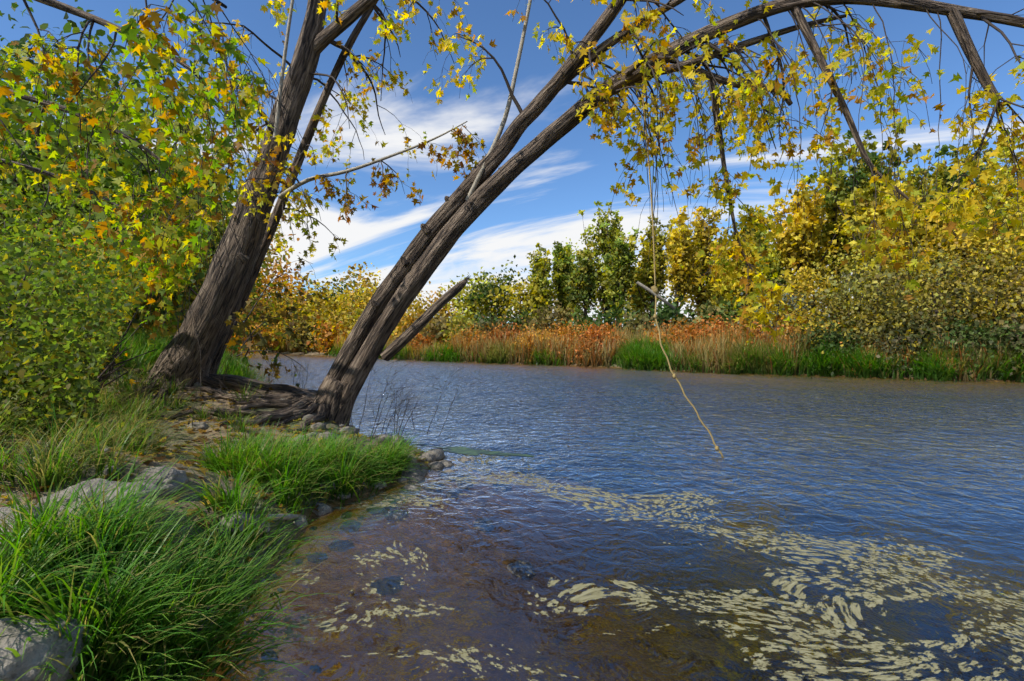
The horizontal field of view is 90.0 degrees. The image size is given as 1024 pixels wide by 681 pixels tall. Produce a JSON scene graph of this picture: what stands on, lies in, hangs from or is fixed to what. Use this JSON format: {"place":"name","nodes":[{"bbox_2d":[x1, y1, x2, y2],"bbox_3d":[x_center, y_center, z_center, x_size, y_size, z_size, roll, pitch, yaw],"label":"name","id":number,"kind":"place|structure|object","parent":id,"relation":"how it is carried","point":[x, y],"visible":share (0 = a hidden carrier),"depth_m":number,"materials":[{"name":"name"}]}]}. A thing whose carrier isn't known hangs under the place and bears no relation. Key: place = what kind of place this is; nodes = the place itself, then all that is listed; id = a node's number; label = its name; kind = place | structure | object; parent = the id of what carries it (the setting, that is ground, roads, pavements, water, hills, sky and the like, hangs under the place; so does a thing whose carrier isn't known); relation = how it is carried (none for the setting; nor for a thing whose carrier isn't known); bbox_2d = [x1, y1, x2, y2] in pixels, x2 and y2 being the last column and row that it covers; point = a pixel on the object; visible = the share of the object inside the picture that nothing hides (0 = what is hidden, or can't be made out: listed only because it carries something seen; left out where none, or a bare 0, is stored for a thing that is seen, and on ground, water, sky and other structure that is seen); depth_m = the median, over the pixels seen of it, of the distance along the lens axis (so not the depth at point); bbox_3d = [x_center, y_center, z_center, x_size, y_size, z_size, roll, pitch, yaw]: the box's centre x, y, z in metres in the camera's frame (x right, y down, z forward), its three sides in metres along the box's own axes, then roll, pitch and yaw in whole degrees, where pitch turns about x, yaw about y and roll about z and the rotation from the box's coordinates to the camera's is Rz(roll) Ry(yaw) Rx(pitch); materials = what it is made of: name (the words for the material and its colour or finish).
{"place":"outdoors","nodes":[
{"label":"outdoors","id":0,"kind":"place"},
{"bbox_2d":[0,338,1023,680],"bbox_3d":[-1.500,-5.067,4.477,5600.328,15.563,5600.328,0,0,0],"label":"terrain","id":1,"kind":"structure","parent":0,"point":[476,582],"depth_m":4.50,"materials":[{"name":"blue liquid"}]},
{"bbox_2d":[0,505,39,555],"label":"rock","id":2,"kind":"object","parent":1,"relation":"on","point":[7,511],"visible":0.11,"depth_m":2.29,"materials":[{"name":"grey stone"}]},
{"bbox_2d":[0,611,91,680],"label":"rock","id":3,"kind":"object","parent":1,"relation":"on","point":[14,668],"visible":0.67,"depth_m":1.62,"materials":[{"name":"grey stone"}]},
{"bbox_2d":[0,115,172,455],"bbox_3d":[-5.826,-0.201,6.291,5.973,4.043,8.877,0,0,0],"label":"bank shrub","id":4,"kind":"object","parent":1,"relation":"on","point":[21,374],"depth_m":4.15,"materials":[{"name":"green plant"}]},
{"bbox_2d":[35,478,159,524],"bbox_3d":[-2.168,0.864,2.667,0.557,0.288,0.459,-3,-3,-17],"label":"rock","id":5,"kind":"object","parent":1,"relation":"on","point":[94,482],"visible":0.23,"depth_m":2.62,"materials":[{"name":"grey stone"}]},
{"bbox_2d":[0,6,269,428],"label":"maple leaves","id":6,"kind":"object","parent":1,"relation":"on","point":[171,84],"visible":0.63,"depth_m":4.44,"materials":[{"name":"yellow plant"}]},
{"bbox_2d":[0,0,269,425],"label":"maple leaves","id":7,"kind":"object","parent":1,"relation":"on","point":[126,33],"visible":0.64,"depth_m":4.43,"materials":[{"name":"green plant"}]},
{"bbox_2d":[0,0,317,368],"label":"bank tree leaves","id":8,"kind":"object","parent":1,"relation":"on","point":[75,121],"visible":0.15,"depth_m":11.37,"materials":[{"name":"green plant"}]},
{"bbox_2d":[0,0,320,427],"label":"tree foliage","id":9,"kind":"object","parent":1,"relation":"on","point":[67,27],"depth_m":6.28,"materials":[{"name":"plant"}]},
{"bbox_2d":[135,465,188,496],"bbox_3d":[-2.216,0.897,3.221,0.313,0.206,0.317,0,0,37],"label":"rock","id":10,"kind":"object","parent":1,"relation":"on","point":[174,474],"visible":0.56,"depth_m":3.16,"materials":[{"name":"grey stone"}]},
{"bbox_2d":[187,421,208,430],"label":"rock","id":11,"kind":"object","parent":1,"relation":"on","point":[202,425],"visible":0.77,"depth_m":5.75,"materials":[{"name":"grey stone"}]},
{"bbox_2d":[185,606,217,638],"bbox_3d":[-1.464,1.258,2.278,0.277,0.146,0.243,-10,2,-27],"label":"rock","id":12,"kind":"object","parent":1,"relation":"on","point":[199,629],"visible":0.05,"depth_m":2.23,"materials":[{"name":"grey stone"}]},
{"bbox_2d":[0,366,427,678],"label":"bank fallen leaves","id":13,"kind":"object","parent":1,"relation":"on","point":[188,463],"visible":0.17,"depth_m":4.22,"materials":[{"name":"brown plant"}]},
{"bbox_2d":[0,326,429,680],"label":"bank grass","id":14,"kind":"structure","parent":1,"relation":"on","point":[124,606],"depth_m":2.35,"materials":[{"name":"green plant"}]},
{"bbox_2d":[117,367,326,432],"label":"tree roots","id":15,"kind":"object","parent":1,"relation":"on","point":[296,403],"visible":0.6,"depth_m":7.54,"materials":[{"name":"brown plant"}]},
{"bbox_2d":[218,510,256,533],"bbox_3d":[-1.724,1.147,3.205,0.234,0.160,0.255,0,0,28],"label":"rock","id":16,"kind":"object","parent":1,"relation":"on","point":[243,516],"visible":0.31,"depth_m":3.15,"materials":[{"name":"grey stone"}]},
{"bbox_2d":[17,382,491,679],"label":"bank pebbles","id":17,"kind":"object","parent":1,"relation":"on","point":[431,456],"visible":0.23,"depth_m":4.75,"materials":[{"name":"grey stone"}]},
{"bbox_2d":[252,515,269,535],"bbox_3d":[-1.657,1.205,3.329,0.160,0.109,0.224,9,0,-24],"label":"rock","id":18,"kind":"object","parent":1,"relation":"on","point":[262,525],"visible":0.3,"depth_m":3.28,"materials":[{"name":"grey stone"}]},
{"bbox_2d":[253,514,305,520],"bbox_3d":[-1.645,1.225,3.509,0.060,0.242,0.760,0,0,14],"label":"rock","id":19,"kind":"object","parent":1,"relation":"on","point":[290,516],"visible":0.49,"depth_m":3.60,"materials":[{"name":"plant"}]},
{"bbox_2d":[265,328,350,352],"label":"bank reeds","id":20,"kind":"object","parent":1,"relation":"on","point":[283,346],"visible":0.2,"depth_m":43.52,"materials":[{"name":"orange plant"}]},
{"bbox_2d":[310,502,329,513],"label":"rock","id":21,"kind":"object","parent":1,"relation":"on","point":[321,506],"visible":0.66,"depth_m":4.07,"materials":[{"name":"grey stone"}]},
{"bbox_2d":[144,0,498,390],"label":"tree","id":22,"kind":"object","parent":1,"relation":"on","point":[314,41],"depth_m":7.82,"materials":[{"name":"brown plant"}]},
{"bbox_2d":[273,0,466,198],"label":"tree branch","id":23,"kind":"object","parent":22,"relation":"attached to","point":[296,185],"visible":0.88,"depth_m":7.66,"materials":[{"name":"grey plant"}]},
{"bbox_2d":[194,324,479,446],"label":"bank weed stalks","id":24,"kind":"object","parent":1,"relation":"on","point":[396,401],"visible":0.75,"depth_m":7.20,"materials":[{"name":"brown"}]},
{"bbox_2d":[369,576,403,594],"bbox_3d":[-0.798,1.550,3.207,0.245,0.119,0.151,-9,2,-3],"label":"bed rock","id":25,"kind":"object","parent":1,"relation":"on","point":[386,586],"visible":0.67,"depth_m":3.17,"materials":[{"name":"grey stone"}]},
{"bbox_2d":[379,337,451,360],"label":"bank reeds","id":26,"kind":"object","parent":1,"relation":"on","point":[409,350],"visible":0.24,"depth_m":32.78,"materials":[{"name":"orange plant"}]},
{"bbox_2d":[474,517,493,533],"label":"bed rock","id":27,"kind":"object","parent":1,"relation":"on","point":[484,525],"visible":0.98,"depth_m":4.42,"materials":[{"name":"grey stone"}]},
{"bbox_2d":[493,480,504,490],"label":"bed rock","id":28,"kind":"object","parent":1,"relation":"on","point":[497,487],"visible":0.52,"depth_m":5.41,"materials":[{"name":"grey stone"}]},
{"bbox_2d":[500,484,511,491],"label":"bed rock","id":29,"kind":"object","parent":1,"relation":"on","point":[508,488],"visible":0.72,"depth_m":5.38,"materials":[{"name":"grey stone"}]},
{"bbox_2d":[506,560,535,579],"bbox_3d":[0.061,1.702,3.788,0.207,0.137,0.209,0,0,-15],"label":"bed rock","id":30,"kind":"object","parent":1,"relation":"on","point":[521,569],"visible":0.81,"depth_m":3.73,"materials":[{"name":"grey stone"}]},
{"bbox_2d":[448,322,628,366],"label":"bank reeds","id":31,"kind":"object","parent":1,"relation":"on","point":[589,358],"visible":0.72,"depth_m":27.52,"materials":[{"name":"orange plant"}]},
{"bbox_2d":[610,512,624,520],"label":"bed rock","id":32,"kind":"object","parent":1,"relation":"on","point":[615,517],"visible":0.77,"depth_m":5.11,"materials":[{"name":"grey stone"}]},
{"bbox_2d":[241,116,1023,355],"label":"trees","id":33,"kind":"object","parent":1,"relation":"on","point":[536,297],"depth_m":30.91,"materials":[{"name":"plant"}]},
{"bbox_2d":[614,320,675,351],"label":"bank reeds","id":34,"kind":"object","parent":1,"relation":"on","point":[634,333],"visible":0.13,"depth_m":26.20,"materials":[{"name":"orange plant"}]},
{"bbox_2d":[313,0,1023,426],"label":"tree","id":35,"kind":"object","parent":1,"relation":"on","point":[986,177],"depth_m":6.05,"materials":[{"name":"plant"}]},
{"bbox_2d":[465,0,531,199],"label":"tree branch","id":36,"kind":"object","parent":35,"relation":"attached to","point":[495,141],"visible":0.89,"depth_m":7.00,"materials":[{"name":"grey plant"}]},
{"bbox_2d":[640,62,724,459],"bbox_3d":[1.979,-1.055,6.153,1.056,4.922,0.295,0,0,32],"label":"rope swing","id":37,"kind":"object","parent":35,"relation":"hanging from","point":[654,289],"visible":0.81,"depth_m":6.27,"materials":[{"name":"beige fabric"}]},
{"bbox_2d":[636,281,675,309],"bbox_3d":[1.771,-0.555,6.297,0.491,0.354,0.043,0,0,0],"label":"stick","id":38,"kind":"object","parent":37,"relation":"attached to","point":[658,296],"visible":1,"depth_m":6.28,"materials":[{"name":"grey wood"}]},
{"bbox_2d":[327,330,1023,382],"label":"bank grass clumps","id":39,"kind":"object","parent":1,"relation":"on","point":[646,355],"visible":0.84,"depth_m":19.67,"materials":[{"name":"green plant"}]},
{"bbox_2d":[408,206,1023,382],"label":"bank scrub leaves","id":40,"kind":"object","parent":1,"relation":"on","point":[893,323],"visible":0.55,"depth_m":19.27,"materials":[{"name":"green plant"}]},
{"bbox_2d":[663,321,820,375],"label":"bank reeds","id":41,"kind":"object","parent":1,"relation":"on","point":[712,347],"visible":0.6,"depth_m":21.12,"materials":[{"name":"orange plant"}]},
{"bbox_2d":[808,331,1023,381],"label":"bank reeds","id":42,"kind":"object","parent":1,"relation":"on","point":[965,375],"visible":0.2,"depth_m":17.09,"materials":[{"name":"green plant"}]},
{"bbox_2d":[0,0,1023,329],"label":"sky","id":43,"kind":"structure","parent":0,"point":[542,205],"materials":[{"name":"blue"}]},
{"bbox_2d":[201,352,1023,680],"bbox_3d":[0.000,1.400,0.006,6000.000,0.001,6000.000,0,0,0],"label":"river water","id":44,"kind":"structure","parent":0,"point":[791,584],"depth_m":5.42,"materials":[{"name":"blue liquid"}]},
{"bbox_2d":[432,446,533,456],"bbox_3d":[-0.425,1.367,6.267,1.436,0.001,0.357,0,0,29],"label":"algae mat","id":45,"kind":"object","parent":44,"relation":"on","point":[463,450],"visible":0.97,"depth_m":6.30,"materials":[{"name":"green plant"}]}
]}

